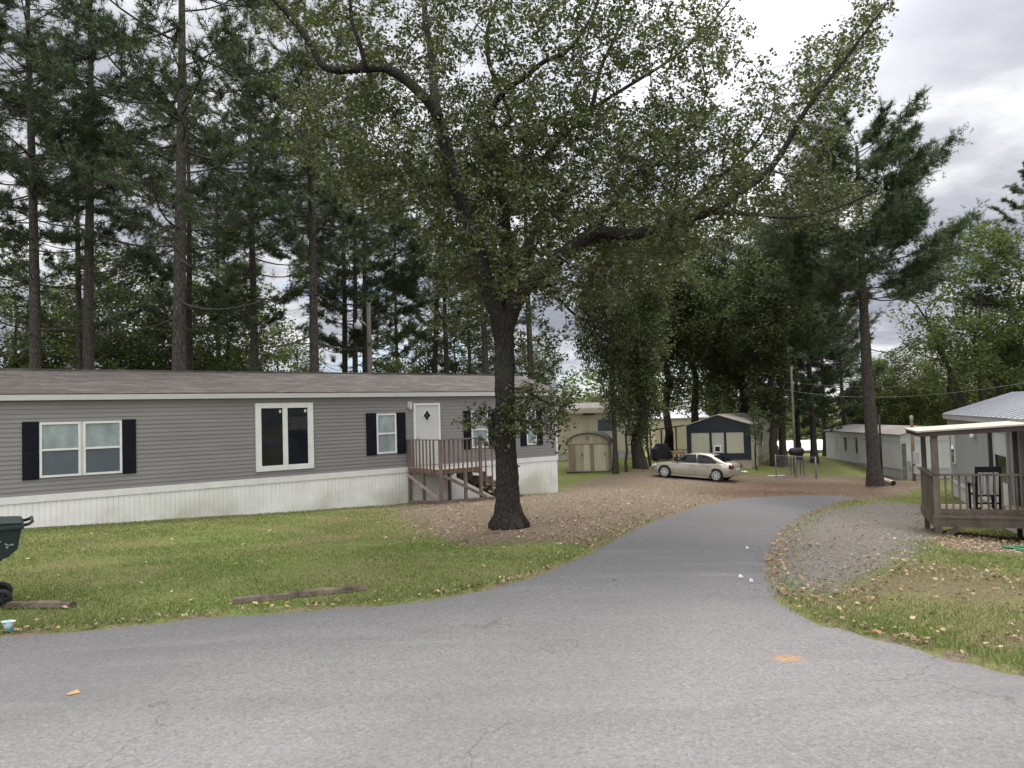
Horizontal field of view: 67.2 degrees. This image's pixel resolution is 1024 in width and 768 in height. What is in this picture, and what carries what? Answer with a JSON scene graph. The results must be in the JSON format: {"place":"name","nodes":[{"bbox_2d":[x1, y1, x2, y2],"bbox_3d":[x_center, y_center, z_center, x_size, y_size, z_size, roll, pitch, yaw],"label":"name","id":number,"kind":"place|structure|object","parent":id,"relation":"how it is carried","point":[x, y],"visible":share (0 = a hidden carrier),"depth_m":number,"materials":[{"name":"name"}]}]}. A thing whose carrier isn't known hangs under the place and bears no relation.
{"place":"outdoors","nodes":[
{"label":"outdoors","id":0,"kind":"place"},
{"bbox_2d":[0,495,1023,767],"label":"road","id":1,"kind":"structure","parent":0,"point":[676,643],"depth_m":5.27,"materials":[{"name":"grey asphalt"}]},
{"bbox_2d":[0,431,1023,676],"bbox_3d":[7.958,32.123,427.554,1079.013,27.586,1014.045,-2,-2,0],"label":"ground","id":2,"kind":"structure","parent":0,"point":[894,513],"depth_m":13.26,"materials":[{"name":"green plant"}]},
{"bbox_2d":[1,620,15,631],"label":"paper cup","id":3,"kind":"object","parent":2,"relation":"on","point":[8,624],"visible":0.95,"depth_m":7.61,"materials":[{"name":"white paper"}]},
{"bbox_2d":[0,516,33,609],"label":"wheelie bin","id":4,"kind":"object","parent":2,"relation":"on","point":[11,527],"visible":0.99,"depth_m":8.94,"materials":[{"name":"green plastic"}]},
{"bbox_2d":[1,600,76,609],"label":"landscape timber","id":5,"kind":"object","parent":2,"relation":"on","point":[42,604],"visible":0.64,"depth_m":8.82,"materials":[{"name":"grey wood"}]},
{"bbox_2d":[0,250,95,368],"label":"hardwood tree","id":6,"kind":"object","parent":2,"relation":"on","point":[4,298],"visible":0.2,"depth_m":46.20,"materials":[{"name":"green plant"}]},
{"bbox_2d":[0,305,112,368],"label":"hardwood tree","id":7,"kind":"object","parent":2,"relation":"on","point":[8,329],"depth_m":50.80,"materials":[{"name":"green plant"}]},
{"bbox_2d":[0,0,136,363],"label":"pine tree","id":8,"kind":"object","parent":2,"relation":"on","point":[68,267],"visible":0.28,"depth_m":32.39,"materials":[{"name":"green plant"}]},
{"bbox_2d":[0,0,162,368],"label":"pine tree","id":9,"kind":"object","parent":2,"relation":"on","point":[30,164],"visible":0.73,"depth_m":27.99,"materials":[{"name":"green plant"}]},
{"bbox_2d":[0,111,186,368],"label":"pine tree","id":10,"kind":"object","parent":2,"relation":"on","point":[120,267],"visible":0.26,"depth_m":38.78,"materials":[{"name":"green plant"}]},
{"bbox_2d":[0,0,199,368],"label":"pine tree","id":11,"kind":"object","parent":2,"relation":"on","point":[88,327],"visible":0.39,"depth_m":29.01,"materials":[{"name":"green plant"}]},
{"bbox_2d":[43,242,200,369],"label":"hardwood tree","id":12,"kind":"object","parent":2,"relation":"on","point":[141,361],"visible":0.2,"depth_m":45.17,"materials":[{"name":"green plant"}]},
{"bbox_2d":[105,301,212,368],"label":"hardwood tree","id":13,"kind":"object","parent":2,"relation":"on","point":[146,337],"depth_m":52.91,"materials":[{"name":"green plant"}]},
{"bbox_2d":[0,0,335,369],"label":"pine tree","id":14,"kind":"object","parent":2,"relation":"on","point":[96,168],"visible":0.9,"depth_m":26.07,"materials":[{"name":"green plant"}]},
{"bbox_2d":[94,67,288,370],"bbox_3d":[-17.144,-5.280,41.037,10.890,22.429,9.746,0,-3,-42],"label":"pine tree","id":15,"kind":"object","parent":2,"relation":"on","point":[166,272],"visible":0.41,"depth_m":40.48,"materials":[{"name":"green plant"}]},
{"bbox_2d":[155,165,283,366],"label":"pine tree","id":16,"kind":"object","parent":2,"relation":"on","point":[167,215],"visible":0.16,"depth_m":55.07,"materials":[{"name":"green plant"}]},
{"bbox_2d":[145,250,295,370],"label":"hardwood tree","id":17,"kind":"object","parent":2,"relation":"on","point":[213,361],"visible":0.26,"depth_m":47.37,"materials":[{"name":"green plant"}]},
{"bbox_2d":[143,26,356,370],"bbox_3d":[-12.053,-5.610,36.585,10.652,21.988,9.549,-2,-2,12],"label":"pine tree","id":18,"kind":"object","parent":2,"relation":"on","point":[222,299],"visible":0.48,"depth_m":35.38,"materials":[{"name":"green plant"}]},
{"bbox_2d":[0,368,559,527],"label":"mobile home","id":19,"kind":"object","parent":2,"relation":"on","point":[88,446],"visible":0.68,"depth_m":22.52,"materials":[{"name":"grey plastic"}]},
{"bbox_2d":[39,422,80,477],"bbox_3d":[-11.541,1.672,19.673,0.920,1.391,0.051,0,-3,-39],"label":"window","id":20,"kind":"structure","parent":19,"relation":"in","point":[59,442],"depth_m":19.67,"materials":[{"name":"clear glass"}]},
{"bbox_2d":[83,421,121,474],"bbox_3d":[-10.781,1.673,20.281,0.917,1.391,0.051,0,-3,-39],"label":"window","id":21,"kind":"structure","parent":19,"relation":"in","point":[102,440],"depth_m":20.28,"materials":[{"name":"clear glass"}]},
{"bbox_2d":[255,402,313,471],"bbox_3d":[-6.892,1.591,23.397,1.816,2.036,0.056,0,-3,-39],"label":"picture window","id":22,"kind":"structure","parent":19,"relation":"in","point":[284,432],"depth_m":23.36,"materials":[{"name":"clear glass"}]},
{"bbox_2d":[376,413,396,453],"bbox_3d":[-4.168,1.646,25.577,0.745,1.325,0.051,0,-3,-39],"label":"window","id":23,"kind":"structure","parent":19,"relation":"in","point":[386,426],"depth_m":25.58,"materials":[{"name":"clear glass"}]},
{"bbox_2d":[416,405,438,465],"bbox_3d":[-2.913,1.759,26.555,0.921,2.047,0.079,0,-3,-39],"label":"door","id":24,"kind":"structure","parent":19,"relation":"in","point":[426,415],"depth_m":26.58,"materials":[{"name":"white metal"}]},
{"bbox_2d":[471,411,488,447],"bbox_3d":[-1.179,1.653,27.969,0.746,1.325,0.051,0,-3,-39],"label":"window","id":25,"kind":"structure","parent":19,"relation":"in","point":[481,430],"depth_m":27.96,"materials":[{"name":"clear glass"}]},
{"bbox_2d":[526,410,536,444],"bbox_3d":[0.735,1.657,29.501,0.480,1.325,0.051,0,-3,-39],"label":"window","id":26,"kind":"structure","parent":19,"relation":"in","point":[529,442],"depth_m":29.47,"materials":[{"name":"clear glass"}]},
{"bbox_2d":[241,321,325,371],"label":"hardwood tree","id":27,"kind":"object","parent":2,"relation":"on","point":[301,367],"visible":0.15,"depth_m":57.89,"materials":[{"name":"green plant"}]},
{"bbox_2d":[233,585,367,604],"bbox_3d":[-2.424,2.442,8.880,1.497,0.140,0.134,-1,-2,-20],"label":"landscape timber","id":28,"kind":"object","parent":2,"relation":"on","point":[294,594],"visible":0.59,"depth_m":8.84,"materials":[{"name":"grey wood"}]},
{"bbox_2d":[186,0,427,371],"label":"pine tree","id":29,"kind":"object","parent":2,"relation":"on","point":[314,269],"visible":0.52,"depth_m":32.34,"materials":[{"name":"green plant"}]},
{"bbox_2d":[12,496,642,607],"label":"scattered leaves","id":30,"kind":"object","parent":2,"relation":"on","point":[65,606],"visible":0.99,"depth_m":14.59,"materials":[{"name":"brown plant"}]},
{"bbox_2d":[267,147,397,371],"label":"pine tree","id":31,"kind":"object","parent":2,"relation":"on","point":[345,361],"visible":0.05,"depth_m":46.14,"materials":[{"name":"green plant"}]},
{"bbox_2d":[283,132,435,372],"bbox_3d":[-8.169,-4.167,44.099,8.795,20.189,9.796,-3,-2,19],"label":"pine tree","id":32,"kind":"object","parent":2,"relation":"on","point":[394,234],"visible":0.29,"depth_m":43.18,"materials":[{"name":"green plant"}]},
{"bbox_2d":[281,156,437,372],"bbox_3d":[-8.713,-3.355,43.344,8.507,18.446,9.526,0,-3,-23],"label":"pine tree","id":33,"kind":"object","parent":2,"relation":"on","point":[332,295],"visible":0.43,"depth_m":42.29,"materials":[{"name":"green plant"}]},
{"bbox_2d":[354,303,371,372],"bbox_3d":[-7.670,0.745,40.012,0.939,9.936,0.440,-2,-2,0],"label":"utility pole","id":34,"kind":"object","parent":2,"relation":"on","point":[357,324],"visible":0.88,"depth_m":40.04,"materials":[{"name":"grey wood"}]},
{"bbox_2d":[358,350,421,372],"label":"hardwood tree","id":35,"kind":"object","parent":2,"relation":"on","point":[393,365],"visible":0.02,"depth_m":55.61,"materials":[{"name":"green plant"}]},
{"bbox_2d":[341,228,447,372],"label":"pine tree","id":36,"kind":"object","parent":2,"relation":"on","point":[395,316],"visible":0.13,"depth_m":61.40,"materials":[{"name":"green plant"}]},
{"bbox_2d":[375,179,497,373],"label":"pine tree","id":37,"kind":"object","parent":2,"relation":"on","point":[423,335],"visible":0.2,"depth_m":45.72,"materials":[{"name":"green plant"}]},
{"bbox_2d":[394,142,496,373],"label":"pine tree","id":38,"kind":"object","parent":2,"relation":"on","point":[435,362],"visible":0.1,"depth_m":47.86,"materials":[{"name":"green plant"}]},
{"bbox_2d":[412,310,494,373],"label":"hardwood tree","id":39,"kind":"object","parent":2,"relation":"on","point":[427,365],"visible":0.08,"depth_m":59.10,"materials":[{"name":"green plant"}]},
{"bbox_2d":[407,437,522,503],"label":"entry deck","id":40,"kind":"structure","parent":2,"relation":"on","point":[481,480],"depth_m":25.30,"materials":[{"name":"brown wood"}]},
{"bbox_2d":[411,245,523,373],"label":"pine tree","id":41,"kind":"object","parent":2,"relation":"on","point":[490,348],"visible":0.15,"depth_m":57.27,"materials":[{"name":"green plant"}]},
{"bbox_2d":[389,138,580,374],"bbox_3d":[-1.643,-3.911,42.085,8.705,18.875,9.748,0,-3,-32],"label":"pine tree","id":42,"kind":"object","parent":2,"relation":"on","point":[484,352],"visible":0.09,"depth_m":41.76,"materials":[{"name":"green plant"}]},
{"bbox_2d":[0,470,1023,694],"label":"fallen leaves","id":43,"kind":"object","parent":2,"relation":"on","point":[783,591],"depth_m":12.95,"materials":[{"name":"brown plant"}]},
{"bbox_2d":[492,338,565,403],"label":"hardwood tree","id":44,"kind":"object","parent":2,"relation":"on","point":[552,376],"visible":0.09,"depth_m":61.12,"materials":[{"name":"green plant"}]},
{"bbox_2d":[473,113,600,379],"bbox_3d":[1.458,-5.170,45.024,8.378,21.423,7.754,-1,-2,-19],"label":"pine tree","id":45,"kind":"object","parent":2,"relation":"on","point":[530,351],"visible":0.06,"depth_m":44.90,"materials":[{"name":"green plant"}]},
{"bbox_2d":[244,0,898,530],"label":"oak tree","id":46,"kind":"object","parent":2,"relation":"on","point":[492,174],"visible":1,"depth_m":15.49,"materials":[{"name":"green plant"}]},
{"bbox_2d":[565,431,611,473],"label":"storage shed","id":47,"kind":"structure","parent":2,"relation":"on","point":[589,451],"depth_m":45.64,"materials":[{"name":"beige metal"}]},
{"bbox_2d":[575,445,583,470],"bbox_3d":[4.017,4.388,45.690,0.469,1.532,0.057,-2,-2,11],"label":"door","id":48,"kind":"structure","parent":47,"relation":"in","point":[578,448],"depth_m":45.69,"materials":[{"name":"beige metal"}]},
{"bbox_2d":[594,444,605,470],"bbox_3d":[5.200,4.343,45.462,0.672,1.532,0.057,-2,-2,11],"label":"door","id":49,"kind":"structure","parent":47,"relation":"in","point":[599,450],"depth_m":45.46,"materials":[{"name":"beige metal"}]},
{"bbox_2d":[580,394,603,402],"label":"hardwood tree","id":50,"kind":"object","parent":2,"relation":"on","point":[592,398],"visible":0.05,"depth_m":91.63,"materials":[{"name":"green plant"}]},
{"bbox_2d":[556,402,639,459],"bbox_3d":[6.017,3.659,57.892,7.289,4.537,4.900,-2,-2,0],"label":"mobile home","id":51,"kind":"object","parent":2,"relation":"on","point":[586,417],"visible":0.35,"depth_m":55.90,"materials":[{"name":"beige metal"}]},
{"bbox_2d":[596,418,611,431],"bbox_3d":[6.793,2.985,55.871,1.300,1.000,0.044,-2,-2,0],"label":"window","id":52,"kind":"structure","parent":51,"relation":"in","point":[600,428],"depth_m":55.85,"materials":[{"name":"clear glass"}]},
{"bbox_2d":[569,223,652,473],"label":"ivy clad tree","id":53,"kind":"object","parent":2,"relation":"on","point":[613,346],"visible":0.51,"depth_m":44.08,"materials":[{"name":"green plant"}]},
{"bbox_2d":[610,357,639,471],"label":"thin tree","id":54,"kind":"object","parent":2,"relation":"on","point":[627,432],"visible":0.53,"depth_m":45.39,"materials":[{"name":"green plant"}]},
{"bbox_2d":[577,182,691,468],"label":"ivy clad tree","id":55,"kind":"object","parent":2,"relation":"on","point":[645,363],"visible":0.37,"depth_m":46.66,"materials":[{"name":"green plant"}]},
{"bbox_2d":[637,374,664,465],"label":"thin tree","id":56,"kind":"object","parent":2,"relation":"on","point":[649,459],"visible":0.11,"depth_m":48.78,"materials":[{"name":"green plant"}]},
{"bbox_2d":[652,443,671,460],"bbox_3d":[10.136,4.629,52.225,1.235,1.216,0.600,-1,-2,-17],"label":"covered grill","id":57,"kind":"object","parent":2,"relation":"on","point":[660,450],"visible":0.99,"depth_m":51.95,"materials":[{"name":"black fabric"}]},
{"bbox_2d":[647,425,683,459],"bbox_3d":[11.432,4.107,54.394,2.900,2.545,3.600,-3,-3,25],"label":"awning","id":58,"kind":"object","parent":2,"relation":"on","point":[660,429],"visible":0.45,"depth_m":53.06,"materials":[{"name":"black metal"}]},
{"bbox_2d":[623,224,726,456],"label":"ivy clad tree","id":59,"kind":"object","parent":2,"relation":"on","point":[685,300],"visible":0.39,"depth_m":55.30,"materials":[{"name":"green plant"}]},
{"bbox_2d":[669,451,684,460],"bbox_3d":[11.136,4.893,51.972,0.900,0.720,0.600,-1,-2,-11],"label":"wooden table","id":60,"kind":"object","parent":2,"relation":"on","point":[673,453],"visible":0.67,"depth_m":51.72,"materials":[{"name":"beige wood"}]},
{"bbox_2d":[648,409,708,456],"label":"mobile home","id":61,"kind":"object","parent":2,"relation":"on","point":[678,419],"visible":0.38,"depth_m":73.88,"materials":[{"name":"beige metal"}]},
{"bbox_2d":[651,452,741,481],"bbox_3d":[10.079,4.468,42.269,4.650,1.460,2.080,1,-2,34],"label":"parked car","id":62,"kind":"object","parent":2,"relation":"on","point":[714,467],"visible":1,"depth_m":41.37,"materials":[{"name":"beige paint"}]},
{"bbox_2d":[661,224,741,422],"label":"ivy clad tree","id":63,"kind":"object","parent":2,"relation":"on","point":[696,388],"visible":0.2,"depth_m":60.09,"materials":[{"name":"green plant"}]},
{"bbox_2d":[690,349,734,416],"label":"ivy clad tree","id":64,"kind":"object","parent":2,"relation":"on","point":[716,409],"visible":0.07,"depth_m":79.33,"materials":[{"name":"green plant"}]},
{"bbox_2d":[684,413,770,468],"bbox_3d":[16.412,4.143,56.732,4.420,3.983,13.946,-3,-3,25],"label":"mobile home","id":65,"kind":"object","parent":2,"relation":"on","point":[724,435],"visible":0.61,"depth_m":50.82,"materials":[{"name":"metal"}]},
{"bbox_2d":[712,433,723,452],"bbox_3d":[13.577,3.880,50.729,0.779,1.355,0.027,-3,-3,25],"label":"window","id":66,"kind":"structure","parent":65,"relation":"in","point":[717,438],"depth_m":50.73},
{"bbox_2d":[696,204,768,414],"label":"ivy clad tree","id":67,"kind":"object","parent":2,"relation":"on","point":[735,382],"visible":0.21,"depth_m":61.19,"materials":[{"name":"green plant"}]},
{"bbox_2d":[745,403,763,469],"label":"thin tree","id":68,"kind":"object","parent":2,"relation":"on","point":[758,431],"visible":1,"depth_m":49.15,"materials":[{"name":"green plant"}]},
{"bbox_2d":[536,366,974,445],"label":"woods","id":69,"kind":"object","parent":2,"relation":"on","point":[788,433],"visible":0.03,"depth_m":114.89,"materials":[{"name":"green plant"}]},
{"bbox_2d":[714,222,834,467],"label":"ivy clad tree","id":70,"kind":"object","parent":2,"relation":"on","point":[767,356],"visible":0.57,"depth_m":52.33,"materials":[{"name":"green plant"}]},
{"bbox_2d":[709,198,841,466],"bbox_3d":[18.726,-3.793,54.381,9.443,19.507,9.088,-3,-2,19],"label":"pine tree","id":71,"kind":"object","parent":2,"relation":"on","point":[814,354],"visible":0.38,"depth_m":52.98,"materials":[{"name":"green plant"}]},
{"bbox_2d":[790,366,796,471],"bbox_3d":[18.250,2.377,49.923,0.158,7.090,0.158,-2,-2,0],"label":"utility pole","id":72,"kind":"object","parent":2,"relation":"on","point":[793,417],"visible":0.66,"depth_m":49.90,"materials":[{"name":"brown wood"}]},
{"bbox_2d":[787,382,958,386],"bbox_3d":[21.691,-0.046,47.264,10.164,0.681,0.014,-4,-3,40],"label":"overhead wire","id":73,"kind":"object","parent":72,"relation":"attached to","point":[861,386],"visible":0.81,"depth_m":47.46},
{"bbox_2d":[783,383,1021,396],"bbox_3d":[19.870,0.281,40.248,0.021,0.813,20.927,-1,-2,-12],"label":"overhead wire","id":74,"kind":"object","parent":72,"relation":"attached to","point":[918,395],"visible":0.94,"depth_m":37.40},
{"bbox_2d":[775,454,816,478],"bbox_3d":[16.613,4.885,45.068,2.282,1.574,0.090,-2,-2,13],"label":"chain link fence","id":75,"kind":"object","parent":2,"relation":"on","point":[799,467],"visible":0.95,"depth_m":45.05,"materials":[{"name":"metal"}]},
{"bbox_2d":[744,297,848,459],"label":"pine tree","id":76,"kind":"object","parent":2,"relation":"on","point":[797,427],"visible":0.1,"depth_m":58.83,"materials":[{"name":"green plant"}]},
{"bbox_2d":[788,442,804,475],"bbox_3d":[17.509,4.634,47.331,0.920,2.066,0.470,-1,-2,-9],"label":"barrel smoker","id":77,"kind":"object","parent":2,"relation":"on","point":[796,451],"visible":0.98,"depth_m":47.17,"materials":[{"name":"black metal"}]},
{"bbox_2d":[777,440,822,453],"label":"mobile home","id":78,"kind":"object","parent":2,"relation":"on","point":[805,445],"visible":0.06,"depth_m":82.60,"materials":[{"name":"beige metal"}]},
{"bbox_2d":[761,251,860,462],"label":"pine tree","id":79,"kind":"object","parent":2,"relation":"on","point":[831,355],"visible":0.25,"depth_m":57.12,"materials":[{"name":"green plant"}]},
{"bbox_2d":[779,306,875,455],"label":"pine tree","id":80,"kind":"object","parent":2,"relation":"on","point":[818,425],"visible":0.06,"depth_m":71.57,"materials":[{"name":"green plant"}]},
{"bbox_2d":[805,274,888,429],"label":"pine tree","id":81,"kind":"object","parent":2,"relation":"on","point":[851,392],"visible":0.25,"depth_m":65.43,"materials":[{"name":"green plant"}]},
{"bbox_2d":[744,85,989,486],"bbox_3d":[15.844,-3.803,34.510,10.356,17.416,9.242,-2,-2,8],"label":"pine tree","id":82,"kind":"object","parent":2,"relation":"on","point":[898,211],"visible":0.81,"depth_m":33.30,"materials":[{"name":"green plant"}]},
{"bbox_2d":[837,357,902,423],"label":"hardwood tree","id":83,"kind":"object","parent":2,"relation":"on","point":[848,419],"visible":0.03,"depth_m":73.26,"materials":[{"name":"green plant"}]},
{"bbox_2d":[878,415,882,471],"bbox_3d":[22.198,3.958,46.352,0.138,4.171,0.138,-2,-2,0],"label":"utility pole","id":84,"kind":"object","parent":2,"relation":"on","point":[880,441],"visible":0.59,"depth_m":46.32,"materials":[{"name":"black wood"}]},
{"bbox_2d":[823,424,949,479],"bbox_3d":[28.004,4.924,57.256,4.600,3.760,13.400,-2,-2,1],"label":"mobile home","id":85,"kind":"object","parent":2,"relation":"on","point":[847,443],"visible":0.55,"depth_m":52.73,"materials":[{"name":"metal"}]},
{"bbox_2d":[843,436,847,451],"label":"window","id":86,"kind":"structure","parent":85,"relation":"in","point":[845,437],"depth_m":59.66,"materials":[{"name":"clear glass"}]},
{"bbox_2d":[855,437,858,453],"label":"window","id":87,"kind":"structure","parent":85,"relation":"in","point":[856,438],"depth_m":57.62,"materials":[{"name":"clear glass"}]},
{"bbox_2d":[901,443,907,478],"bbox_3d":[25.872,5.077,50.756,0.270,2.300,0.030,-2,-2,1],"label":"door","id":88,"kind":"structure","parent":85,"relation":"in","point":[904,459],"depth_m":50.74,"materials":[{"name":"grey metal"}]},
{"bbox_2d":[884,478,895,485],"bbox_3d":[17.546,4.547,36.175,0.236,0.246,2.335,-2,-2,10],"label":"drain pipe","id":89,"kind":"object","parent":2,"relation":"on","point":[890,482],"visible":0.54,"depth_m":35.22,"materials":[{"name":"beige plastic"}]},
{"bbox_2d":[853,344,953,425],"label":"hardwood tree","id":90,"kind":"object","parent":2,"relation":"on","point":[889,400],"visible":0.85,"depth_m":61.07,"materials":[{"name":"green plant"}]},
{"bbox_2d":[909,415,919,480],"bbox_3d":[22.838,3.758,43.749,0.340,3.959,0.425,-2,-2,0],"label":"utility pole","id":91,"kind":"object","parent":2,"relation":"on","point":[915,459],"visible":0.91,"depth_m":43.71,"materials":[{"name":"wood"}]},
{"bbox_2d":[902,343,988,425],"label":"hardwood tree","id":92,"kind":"object","parent":2,"relation":"on","point":[953,406],"visible":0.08,"depth_m":65.31,"materials":[{"name":"green plant"}]},
{"bbox_2d":[886,217,1023,407],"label":"hardwood tree","id":93,"kind":"object","parent":2,"relation":"on","point":[963,363],"visible":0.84,"depth_m":40.48,"materials":[{"name":"green plant"}]},
{"bbox_2d":[904,421,1023,536],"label":"porch","id":94,"kind":"object","parent":2,"relation":"on","point":[936,514],"visible":0.95,"depth_m":17.66,"materials":[{"name":"brown wood"}]},
{"bbox_2d":[967,466,1005,509],"bbox_3d":[11.219,2.477,18.296,0.610,1.068,0.888,-2,-2,12],"label":"rocking chair","id":95,"kind":"object","parent":94,"relation":"on","point":[990,470],"visible":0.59,"depth_m":18.05,"materials":[{"name":"black paint"}]},
{"bbox_2d":[942,391,1023,535],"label":"mobile home","id":96,"kind":"object","parent":2,"relation":"on","point":[968,453],"visible":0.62,"depth_m":23.77,"materials":[{"name":"grey metal"}]},
{"bbox_2d":[951,435,955,463],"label":"window","id":97,"kind":"structure","parent":96,"relation":"in","point":[953,451],"depth_m":28.37,"materials":[{"name":"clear glass"}]},
{"bbox_2d":[988,433,993,486],"bbox_3d":[13.883,2.371,22.235,0.010,2.042,0.932,-3,-2,22],"label":"doorway","id":98,"kind":"structure","parent":96,"relation":"in","point":[990,448],"depth_m":22.39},
{"bbox_2d":[993,432,1008,504],"bbox_3d":[13.367,2.337,21.005,0.052,2.022,1.536,-3,-2,22],"label":"door","id":99,"kind":"structure","parent":96,"relation":"in","point":[999,438],"depth_m":20.82,"materials":[{"name":"metal"}]},
{"bbox_2d":[954,160,1023,392],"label":"pine tree","id":100,"kind":"object","parent":2,"relation":"on","point":[1013,189],"visible":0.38,"depth_m":42.32,"materials":[{"name":"green plant"}]},
{"bbox_2d":[954,331,1023,403],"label":"hardwood tree","id":101,"kind":"object","parent":2,"relation":"on","point":[973,396],"visible":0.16,"depth_m":59.84,"materials":[{"name":"green plant"}]},
{"bbox_2d":[982,275,1023,385],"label":"hardwood tree","id":102,"kind":"object","parent":2,"relation":"on","point":[1021,375],"visible":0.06,"depth_m":45.74,"materials":[{"name":"green plant"}]},
{"bbox_2d":[1002,545,1023,550],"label":"garden hose","id":103,"kind":"object","parent":2,"relation":"on","point":[1018,547],"visible":0.9,"depth_m":12.72,"materials":[{"name":"green rubber"}]},
{"bbox_2d":[0,485,1023,673],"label":"grass","id":104,"kind":"structure","parent":0,"point":[212,568],"depth_m":10.28,"materials":[{"name":"green plant"}]},
{"bbox_2d":[0,0,1023,429],"label":"sky","id":105,"kind":"structure","parent":0,"point":[970,53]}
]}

